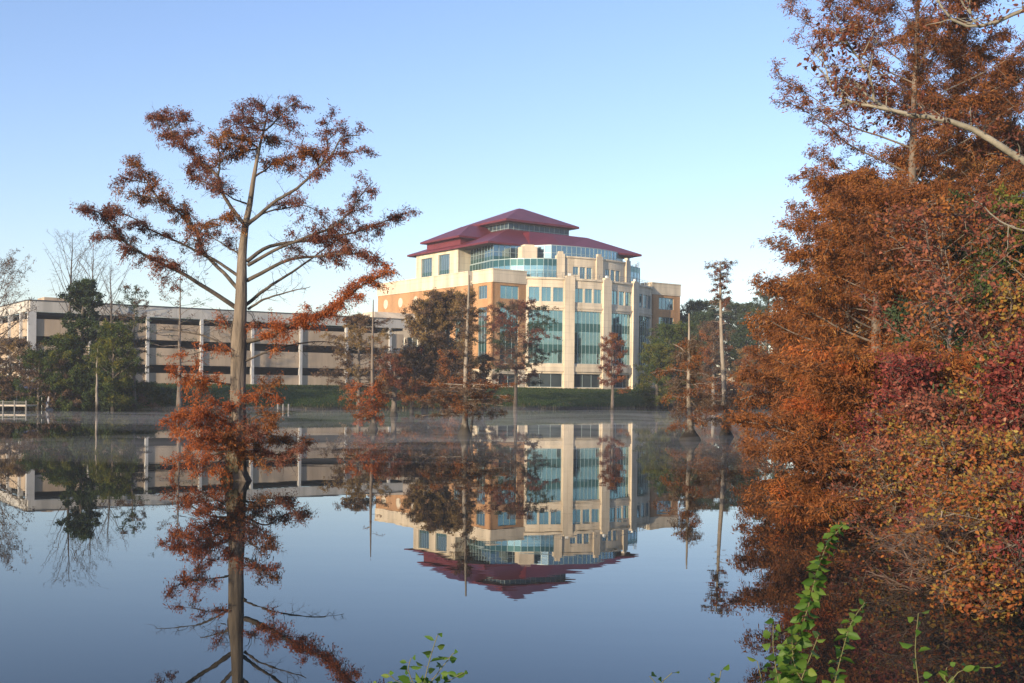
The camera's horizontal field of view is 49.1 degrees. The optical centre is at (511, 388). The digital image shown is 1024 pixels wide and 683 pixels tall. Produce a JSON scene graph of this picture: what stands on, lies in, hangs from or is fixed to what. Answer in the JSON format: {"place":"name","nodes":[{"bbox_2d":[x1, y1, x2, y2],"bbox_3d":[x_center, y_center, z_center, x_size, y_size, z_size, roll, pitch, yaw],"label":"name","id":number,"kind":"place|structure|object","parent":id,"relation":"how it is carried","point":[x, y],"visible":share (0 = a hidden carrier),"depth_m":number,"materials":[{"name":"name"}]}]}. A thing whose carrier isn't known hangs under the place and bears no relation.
{"place":"outdoors","nodes":[
{"label":"outdoors","id":0,"kind":"place"},
{"bbox_2d":[0,383,772,409],"bbox_3d":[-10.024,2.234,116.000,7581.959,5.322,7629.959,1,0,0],"label":"ground","id":1,"kind":"structure","parent":0,"point":[574,404],"depth_m":164.10,"materials":[{"name":"green plant"}]},
{"bbox_2d":[0,374,31,400],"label":"shrub","id":2,"kind":"object","parent":1,"relation":"on","point":[4,384],"visible":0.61,"depth_m":131.84,"materials":[{"name":"green plant"}]},
{"bbox_2d":[0,247,36,364],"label":"bare tree","id":3,"kind":"object","parent":1,"relation":"on","point":[7,265],"visible":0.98,"depth_m":128.30,"materials":[{"name":"grey plant"}]},
{"bbox_2d":[0,337,43,381],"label":"broadleaf tree","id":4,"kind":"object","parent":1,"relation":"on","point":[21,344],"visible":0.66,"depth_m":141.44,"materials":[{"name":"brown plant"}]},
{"bbox_2d":[0,347,69,409],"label":"broadleaf tree","id":5,"kind":"object","parent":1,"relation":"on","point":[30,354],"visible":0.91,"depth_m":128.86,"materials":[{"name":"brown plant"}]},
{"bbox_2d":[33,332,92,408],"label":"broadleaf tree","id":6,"kind":"object","parent":1,"relation":"on","point":[55,342],"visible":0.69,"depth_m":129.88,"materials":[{"name":"green plant"}]},
{"bbox_2d":[47,370,91,409],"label":"shrub","id":7,"kind":"object","parent":1,"relation":"on","point":[71,402],"visible":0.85,"depth_m":129.15,"materials":[{"name":"green plant"}]},
{"bbox_2d":[43,226,105,371],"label":"bare tree","id":8,"kind":"object","parent":1,"relation":"on","point":[70,274],"visible":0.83,"depth_m":139.77,"materials":[{"name":"brown plant"}]},
{"bbox_2d":[54,277,109,408],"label":"magnolia tree","id":9,"kind":"object","parent":1,"relation":"on","point":[83,291],"visible":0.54,"depth_m":132.15,"materials":[{"name":"green plant"}]},
{"bbox_2d":[70,241,116,344],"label":"bare tree","id":10,"kind":"object","parent":1,"relation":"on","point":[95,270],"visible":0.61,"depth_m":149.95,"materials":[{"name":"brown plant"}]},
{"bbox_2d":[70,367,118,409],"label":"shrub","id":11,"kind":"object","parent":1,"relation":"on","point":[86,404],"visible":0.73,"depth_m":130.10,"materials":[{"name":"green plant"}]},
{"bbox_2d":[92,259,130,360],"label":"bare tree","id":12,"kind":"object","parent":1,"relation":"on","point":[111,306],"visible":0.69,"depth_m":158.10,"materials":[{"name":"brown plant"}]},
{"bbox_2d":[80,318,143,409],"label":"broadleaf tree","id":13,"kind":"object","parent":1,"relation":"on","point":[112,342],"visible":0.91,"depth_m":130.17,"materials":[{"name":"green plant"}]},
{"bbox_2d":[102,376,138,409],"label":"shrub","id":14,"kind":"object","parent":1,"relation":"on","point":[127,406],"visible":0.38,"depth_m":132.37,"materials":[{"name":"green plant"}]},
{"bbox_2d":[115,283,153,407],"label":"pine tree","id":15,"kind":"object","parent":1,"relation":"on","point":[136,306],"visible":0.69,"depth_m":133.83,"materials":[{"name":"green plant"}]},
{"bbox_2d":[119,380,159,409],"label":"shrub","id":16,"kind":"object","parent":1,"relation":"on","point":[144,387],"visible":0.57,"depth_m":135.37,"materials":[{"name":"green plant"}]},
{"bbox_2d":[137,384,176,409],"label":"shrub","id":17,"kind":"object","parent":1,"relation":"on","point":[161,394],"visible":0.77,"depth_m":137.08,"materials":[{"name":"green plant"}]},
{"bbox_2d":[0,297,404,384],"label":"parking garage","id":18,"kind":"structure","parent":1,"relation":"on","point":[43,321],"depth_m":170.69,"materials":[{"name":"concrete"}]},
{"bbox_2d":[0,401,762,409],"bbox_3d":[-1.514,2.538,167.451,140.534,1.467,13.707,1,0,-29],"label":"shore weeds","id":19,"kind":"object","parent":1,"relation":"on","point":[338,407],"visible":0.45,"depth_m":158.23,"materials":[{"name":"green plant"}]},
{"bbox_2d":[364,312,436,379],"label":"link building","id":20,"kind":"structure","parent":1,"relation":"on","point":[391,315],"depth_m":202.60,"materials":[{"name":"beige concrete"}]},
{"bbox_2d":[373,633,467,682],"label":"sapling","id":21,"kind":"object","parent":1,"relation":"on","point":[406,679],"visible":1,"depth_m":4.07,"materials":[{"name":"green plant"}]},
{"bbox_2d":[377,208,680,388],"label":"office building","id":22,"kind":"structure","parent":1,"relation":"on","point":[594,290],"depth_m":206.04,"materials":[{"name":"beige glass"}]},
{"bbox_2d":[422,258,431,276],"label":"window","id":23,"kind":"structure","parent":22,"relation":"in","point":[426,263],"depth_m":222.57,"materials":[{"name":"blue glass"}]},
{"bbox_2d":[439,254,449,274],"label":"window","id":24,"kind":"structure","parent":22,"relation":"in","point":[444,260],"depth_m":217.62,"materials":[{"name":"blue glass"}]},
{"bbox_2d":[478,307,486,360],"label":"window","id":25,"kind":"structure","parent":22,"relation":"in","point":[481,348],"depth_m":197.86,"materials":[{"name":"blue glass"}]},
{"bbox_2d":[479,285,486,298],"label":"window","id":26,"kind":"structure","parent":22,"relation":"in","point":[482,289],"depth_m":197.86,"materials":[{"name":"blue glass"}]},
{"bbox_2d":[499,374,517,385],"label":"window","id":27,"kind":"structure","parent":22,"relation":"in","point":[511,377],"depth_m":197.52,"materials":[{"name":"grey glass"}]},
{"bbox_2d":[500,285,517,298],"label":"window","id":28,"kind":"structure","parent":22,"relation":"in","point":[506,292],"depth_m":197.23,"materials":[{"name":"teal glass"}]},
{"bbox_2d":[500,307,517,363],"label":"window","id":29,"kind":"structure","parent":22,"relation":"in","point":[512,344],"depth_m":197.14,"materials":[{"name":"teal glass"}]},
{"bbox_2d":[529,287,539,300],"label":"window","id":30,"kind":"structure","parent":22,"relation":"in","point":[534,292],"depth_m":199.61,"materials":[{"name":"teal glass"}]},
{"bbox_2d":[528,373,561,386],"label":"window","id":31,"kind":"structure","parent":22,"relation":"in","point":[549,379],"depth_m":200.34,"materials":[{"name":"grey glass"}]},
{"bbox_2d":[542,287,550,300],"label":"window","id":32,"kind":"structure","parent":22,"relation":"in","point":[546,291],"depth_m":200.00,"materials":[{"name":"teal glass"}]},
{"bbox_2d":[553,287,562,301],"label":"window","id":33,"kind":"structure","parent":22,"relation":"in","point":[557,292],"depth_m":200.53,"materials":[{"name":"teal glass"}]},
{"bbox_2d":[575,288,582,302],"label":"window","id":34,"kind":"structure","parent":22,"relation":"in","point":[578,292],"depth_m":201.96,"materials":[{"name":"teal glass"}]},
{"bbox_2d":[574,374,599,387],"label":"window","id":35,"kind":"structure","parent":22,"relation":"in","point":[580,380],"depth_m":203.05,"materials":[{"name":"grey glass"}]},
{"bbox_2d":[585,289,591,302],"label":"window","id":36,"kind":"structure","parent":22,"relation":"in","point":[588,292],"depth_m":202.75,"materials":[{"name":"teal glass"}]},
{"bbox_2d":[594,289,600,303],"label":"window","id":37,"kind":"structure","parent":22,"relation":"in","point":[597,293],"depth_m":203.79,"materials":[{"name":"teal glass"}]},
{"bbox_2d":[612,291,616,304],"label":"window","id":38,"kind":"structure","parent":22,"relation":"in","point":[614,293],"depth_m":206.29,"materials":[{"name":"teal glass"}]},
{"bbox_2d":[611,375,628,387],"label":"window","id":39,"kind":"structure","parent":22,"relation":"in","point":[625,384],"depth_m":208.52,"materials":[{"name":"grey glass"}]},
{"bbox_2d":[619,291,623,304],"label":"window","id":40,"kind":"structure","parent":22,"relation":"in","point":[621,294],"depth_m":207.56,"materials":[{"name":"teal glass"}]},
{"bbox_2d":[626,292,630,305],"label":"window","id":41,"kind":"structure","parent":22,"relation":"in","point":[628,295],"depth_m":209.08,"materials":[{"name":"teal glass"}]},
{"bbox_2d":[659,297,672,309],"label":"window","id":42,"kind":"structure","parent":22,"relation":"in","point":[664,303],"depth_m":219.71,"materials":[{"name":"blue glass"}]},
{"bbox_2d":[659,317,672,363],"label":"window","id":43,"kind":"structure","parent":22,"relation":"in","point":[666,320],"depth_m":219.76,"materials":[{"name":"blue glass"}]},
{"bbox_2d":[633,342,677,408],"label":"broadleaf tree","id":44,"kind":"object","parent":1,"relation":"on","point":[656,351],"visible":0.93,"depth_m":182.21,"materials":[{"name":"green plant"}]},
{"bbox_2d":[649,671,679,682],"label":"sapling","id":45,"kind":"object","parent":1,"relation":"on","point":[654,675],"visible":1,"depth_m":4.01,"materials":[{"name":"green plant"}]},
{"bbox_2d":[637,319,698,407],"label":"broadleaf tree","id":46,"kind":"object","parent":1,"relation":"on","point":[674,333],"visible":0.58,"depth_m":186.44,"materials":[{"name":"green plant"}]},
{"bbox_2d":[680,310,716,387],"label":"pine tree","id":47,"kind":"object","parent":1,"relation":"on","point":[692,317],"visible":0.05,"depth_m":219.24,"materials":[{"name":"green plant"}]},
{"bbox_2d":[680,298,724,388],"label":"pine tree","id":48,"kind":"object","parent":1,"relation":"on","point":[697,305],"visible":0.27,"depth_m":230.47,"materials":[{"name":"green plant"}]},
{"bbox_2d":[690,311,729,392],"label":"pine tree","id":49,"kind":"object","parent":1,"relation":"on","point":[700,316],"visible":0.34,"depth_m":205.35,"materials":[{"name":"green plant"}]},
{"bbox_2d":[708,664,729,682],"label":"sapling","id":50,"kind":"object","parent":1,"relation":"on","point":[727,667],"visible":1,"depth_m":4.00,"materials":[{"name":"green plant"}]},
{"bbox_2d":[703,295,738,366],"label":"pine tree","id":51,"kind":"object","parent":1,"relation":"on","point":[728,309],"visible":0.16,"depth_m":240.79,"materials":[{"name":"green plant"}]},
{"bbox_2d":[722,301,764,370],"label":"pine tree","id":52,"kind":"object","parent":1,"relation":"on","point":[737,315],"visible":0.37,"depth_m":234.87,"materials":[{"name":"green plant"}]},
{"bbox_2d":[727,317,761,391],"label":"pine tree","id":53,"kind":"object","parent":1,"relation":"on","point":[740,339],"visible":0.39,"depth_m":207.39,"materials":[{"name":"green plant"}]},
{"bbox_2d":[726,346,767,408],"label":"bald cypress","id":54,"kind":"object","parent":1,"relation":"on","point":[745,386],"visible":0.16,"depth_m":195.90,"materials":[{"name":"brown plant"}]},
{"bbox_2d":[747,657,766,682],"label":"sapling","id":55,"kind":"object","parent":1,"relation":"on","point":[753,660],"visible":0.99,"depth_m":4.40,"materials":[{"name":"green plant"}]},
{"bbox_2d":[740,290,780,389],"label":"pine tree","id":56,"kind":"object","parent":1,"relation":"on","point":[765,298],"visible":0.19,"depth_m":227.45,"materials":[{"name":"green plant"}]},
{"bbox_2d":[762,617,825,682],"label":"sapling","id":57,"kind":"object","parent":1,"relation":"on","point":[809,675],"visible":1,"depth_m":4.14,"materials":[{"name":"green plant"}]},
{"bbox_2d":[774,521,848,682],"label":"vine","id":58,"kind":"object","parent":1,"relation":"on","point":[795,629],"visible":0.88,"depth_m":4.30,"materials":[{"name":"green plant"}]},
{"bbox_2d":[822,598,866,682],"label":"sapling","id":59,"kind":"object","parent":1,"relation":"on","point":[848,635],"visible":1,"depth_m":4.20,"materials":[{"name":"green plant"}]},
{"bbox_2d":[797,0,1023,263],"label":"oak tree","id":60,"kind":"object","parent":1,"relation":"on","point":[984,135],"visible":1,"depth_m":11.07,"materials":[{"name":"brown plant"}]},
{"bbox_2d":[899,610,931,682],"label":"sapling","id":61,"kind":"object","parent":1,"relation":"on","point":[926,675],"visible":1,"depth_m":4.00,"materials":[{"name":"green plant"}]},
{"bbox_2d":[853,289,1018,477],"bbox_3d":[12.893,0.480,32.967,5.766,6.752,5.941,1,0,0],"label":"evergreen bush","id":62,"kind":"object","parent":1,"relation":"on","point":[895,317],"visible":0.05,"depth_m":32.75,"materials":[{"name":"green plant"}]},
{"bbox_2d":[851,492,1023,609],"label":"bare shrub","id":63,"kind":"object","parent":1,"relation":"on","point":[919,550],"visible":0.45,"depth_m":16.66,"materials":[{"name":"brown plant"}]},
{"bbox_2d":[878,380,1023,525],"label":"evergreen bush","id":64,"kind":"object","parent":1,"relation":"on","point":[941,385],"visible":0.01,"depth_m":23.46,"materials":[{"name":"green plant"}]},
{"bbox_2d":[915,263,1023,465],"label":"dogwood shrub","id":65,"kind":"object","parent":1,"relation":"on","point":[1008,302],"visible":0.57,"depth_m":20.96,"materials":[{"name":"orange plant"}]},
{"bbox_2d":[938,662,1001,682],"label":"sapling","id":66,"kind":"object","parent":1,"relation":"on","point":[968,668],"visible":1,"depth_m":3.90,"materials":[{"name":"green plant"}]},
{"bbox_2d":[920,232,1023,327],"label":"broadleaf tree","id":67,"kind":"object","parent":1,"relation":"on","point":[962,252],"visible":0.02,"depth_m":39.53,"materials":[{"name":"green plant"}]},
{"bbox_2d":[925,123,1023,224],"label":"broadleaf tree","id":68,"kind":"object","parent":1,"relation":"on","point":[973,195],"visible":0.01,"depth_m":62.34,"materials":[{"name":"brown plant"}]},
{"bbox_2d":[931,182,1023,380],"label":"broadleaf tree","id":69,"kind":"object","parent":1,"relation":"on","point":[1015,262],"visible":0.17,"depth_m":36.04,"materials":[{"name":"brown plant"}]},
{"bbox_2d":[0,408,1023,682],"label":"lake","id":70,"kind":"structure","parent":0,"point":[584,546],"depth_m":19.20,"materials":[{"name":"blue liquid"}]},
{"bbox_2d":[0,400,36,409],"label":"dock","id":71,"kind":"object","parent":70,"relation":"in","point":[14,405],"visible":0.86,"depth_m":125.00,"materials":[{"name":"white paint"}]},
{"bbox_2d":[89,340,105,410],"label":"bald cypress","id":72,"kind":"object","parent":70,"relation":"in","point":[98,358],"visible":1,"depth_m":124.01,"materials":[{"name":"green plant"}]},
{"bbox_2d":[140,271,224,410],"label":"bald cypress","id":73,"kind":"object","parent":70,"relation":"in","point":[179,399],"visible":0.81,"depth_m":130.96,"materials":[{"name":"brown plant"}]},
{"bbox_2d":[69,91,422,481],"bbox_3d":[-8.310,-2.998,35.582,10.727,13.220,5.192,1,0,0],"label":"bald cypress","id":74,"kind":"object","parent":70,"relation":"in","point":[234,439],"visible":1,"depth_m":35.29,"materials":[{"name":"brown plant"}]},
{"bbox_2d":[309,312,396,411],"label":"bald cypress","id":75,"kind":"object","parent":70,"relation":"in","point":[362,320],"visible":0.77,"depth_m":133.05,"materials":[{"name":"brown plant"}]},
{"bbox_2d":[337,300,389,428],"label":"bald cypress","id":76,"kind":"object","parent":70,"relation":"in","point":[371,393],"visible":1,"depth_m":79.90,"materials":[{"name":"brown plant"}]},
{"bbox_2d":[368,351,424,415],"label":"bald cypress","id":77,"kind":"object","parent":70,"relation":"in","point":[396,359],"visible":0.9,"depth_m":117.50,"materials":[{"name":"brown plant"}]},
{"bbox_2d":[387,344,435,411],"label":"bald cypress","id":78,"kind":"object","parent":70,"relation":"in","point":[413,353],"visible":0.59,"depth_m":139.41,"materials":[{"name":"brown plant"}]},
{"bbox_2d":[401,297,454,410],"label":"bald cypress","id":79,"kind":"object","parent":70,"relation":"in","point":[422,317],"visible":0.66,"depth_m":142.32,"materials":[{"name":"brown plant"}]},
{"bbox_2d":[418,348,472,411],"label":"bald cypress","id":80,"kind":"object","parent":70,"relation":"in","point":[447,371],"visible":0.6,"depth_m":138.45,"materials":[{"name":"brown plant"}]},
{"bbox_2d":[409,287,487,409],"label":"bald cypress","id":81,"kind":"object","parent":70,"relation":"in","point":[448,297],"visible":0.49,"depth_m":144.56,"materials":[{"name":"brown plant"}]},
{"bbox_2d":[415,275,517,435],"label":"bald cypress","id":82,"kind":"object","parent":70,"relation":"in","point":[466,390],"visible":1,"depth_m":70.84,"materials":[{"name":"brown plant"}]},
{"bbox_2d":[471,354,502,408],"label":"bald cypress","id":83,"kind":"object","parent":70,"relation":"in","point":[483,373],"visible":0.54,"depth_m":151.82,"materials":[{"name":"brown plant"}]},
{"bbox_2d":[472,297,562,408],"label":"bald cypress","id":84,"kind":"object","parent":70,"relation":"in","point":[510,320],"visible":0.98,"depth_m":165.26,"materials":[{"name":"brown plant"}]},
{"bbox_2d":[597,331,631,410],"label":"bald cypress","id":85,"kind":"object","parent":70,"relation":"on","point":[612,368],"visible":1,"depth_m":157.84,"materials":[{"name":"brown plant"}]},
{"bbox_2d":[651,313,720,439],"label":"bald cypress","id":86,"kind":"object","parent":70,"relation":"in","point":[688,365],"visible":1,"depth_m":67.85,"materials":[{"name":"brown plant"}]},
{"bbox_2d":[693,318,735,409],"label":"bald cypress","id":87,"kind":"object","parent":70,"relation":"on","point":[714,359],"visible":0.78,"depth_m":176.94,"materials":[{"name":"brown plant"}]},
{"bbox_2d":[694,381,744,408],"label":"shrub","id":88,"kind":"object","parent":70,"relation":"on","point":[730,387],"visible":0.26,"depth_m":185.37,"materials":[{"name":"brown plant"}]},
{"bbox_2d":[692,257,753,436],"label":"bald cypress","id":89,"kind":"object","parent":70,"relation":"on","point":[723,398],"visible":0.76,"depth_m":72.88,"materials":[{"name":"brown plant"}]},
{"bbox_2d":[739,311,793,439],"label":"bald cypress","id":90,"kind":"object","parent":70,"relation":"in","point":[759,338],"visible":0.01,"depth_m":65.65,"materials":[{"name":"brown plant"}]},
{"bbox_2d":[730,310,860,454],"bbox_3d":[13.753,-0.026,52.158,7.081,7.588,6.770,1,0,-21],"label":"bald cypress","id":91,"kind":"object","parent":70,"relation":"in","point":[755,349],"visible":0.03,"depth_m":52.32,"materials":[{"name":"orange plant"}]},
{"bbox_2d":[728,163,932,439],"bbox_3d":[13.199,-2.532,44.169,9.520,12.594,8.917,1,0,-43],"label":"bald cypress","id":92,"kind":"object","parent":70,"relation":"on","point":[823,186],"visible":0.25,"depth_m":43.68,"materials":[{"name":"orange plant"}]},
{"bbox_2d":[732,172,980,476],"bbox_3d":[12.021,-1.557,37.180,9.115,10.627,9.321,1,0,0],"label":"bald cypress","id":93,"kind":"object","parent":70,"relation":"on","point":[862,235],"visible":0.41,"depth_m":36.40,"materials":[{"name":"orange plant"}]},
{"bbox_2d":[716,329,1016,529],"bbox_3d":[9.591,1.444,27.373,9.205,5.777,8.283,1,0,0],"label":"bald cypress","id":94,"kind":"object","parent":70,"relation":"on","point":[843,377],"visible":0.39,"depth_m":26.01,"materials":[{"name":"orange plant"}]},
{"bbox_2d":[815,419,960,542],"bbox_3d":[8.199,2.251,22.913,3.779,3.226,3.951,1,0,0],"label":"dogwood shrub","id":95,"kind":"object","parent":70,"relation":"on","point":[861,458],"visible":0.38,"depth_m":22.92,"materials":[{"name":"brown plant"}]},
{"bbox_2d":[768,0,1023,342],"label":"bald cypress","id":96,"kind":"object","parent":70,"relation":"on","point":[914,158],"visible":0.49,"depth_m":46.06,"materials":[{"name":"brown plant"}]},
{"bbox_2d":[841,341,951,528],"bbox_3d":[8.361,1.268,24.052,2.138,4.693,2.285,1,0,-44],"label":"dogwood shrub","id":97,"kind":"object","parent":70,"relation":"on","point":[901,369],"visible":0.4,"depth_m":23.89,"materials":[{"name":"red plant"}]},
{"bbox_2d":[853,173,974,336],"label":"broadleaf tree","id":98,"kind":"object","parent":70,"relation":"on","point":[860,329],"depth_m":67.29,"materials":[{"name":"brown plant"}]},
{"bbox_2d":[856,381,1007,542],"bbox_3d":[8.429,1.693,21.970,2.670,3.850,3.222,1,0,-21],"label":"dogwood shrub","id":99,"kind":"object","parent":70,"relation":"on","point":[913,410],"visible":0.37,"depth_m":21.93,"materials":[{"name":"red plant"}]},
{"bbox_2d":[851,179,1023,424],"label":"dogwood shrub","id":100,"kind":"object","parent":70,"relation":"on","point":[950,217],"visible":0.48,"depth_m":26.76,"materials":[{"name":"orange plant"}]},
{"bbox_2d":[882,413,1023,587],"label":"dogwood shrub","id":101,"kind":"object","parent":70,"relation":"on","point":[955,451],"visible":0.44,"depth_m":18.14,"materials":[{"name":"orange plant"}]},
{"bbox_2d":[888,22,1023,264],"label":"bald cypress","id":102,"kind":"object","parent":70,"relation":"in","point":[989,57],"visible":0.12,"depth_m":50.90,"materials":[{"name":"brown plant"}]},
{"bbox_2d":[905,445,1023,619],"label":"dogwood shrub","id":103,"kind":"object","parent":70,"relation":"on","point":[999,499],"visible":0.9,"depth_m":15.32,"materials":[{"name":"orange plant"}]},
{"bbox_2d":[952,53,1023,250],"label":"bald cypress","id":104,"kind":"object","parent":70,"relation":"in","point":[977,145],"visible":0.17,"depth_m":49.38,"materials":[{"name":"brown plant"}]},
{"bbox_2d":[966,329,1023,477],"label":"dogwood shrub","id":105,"kind":"object","parent":70,"relation":"on","point":[1012,385],"visible":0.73,"depth_m":19.98,"materials":[{"name":"red plant"}]},
{"bbox_2d":[0,0,1023,369],"label":"sky","id":106,"kind":"structure","parent":0,"point":[652,129],"materials":[{"name":"blue"}]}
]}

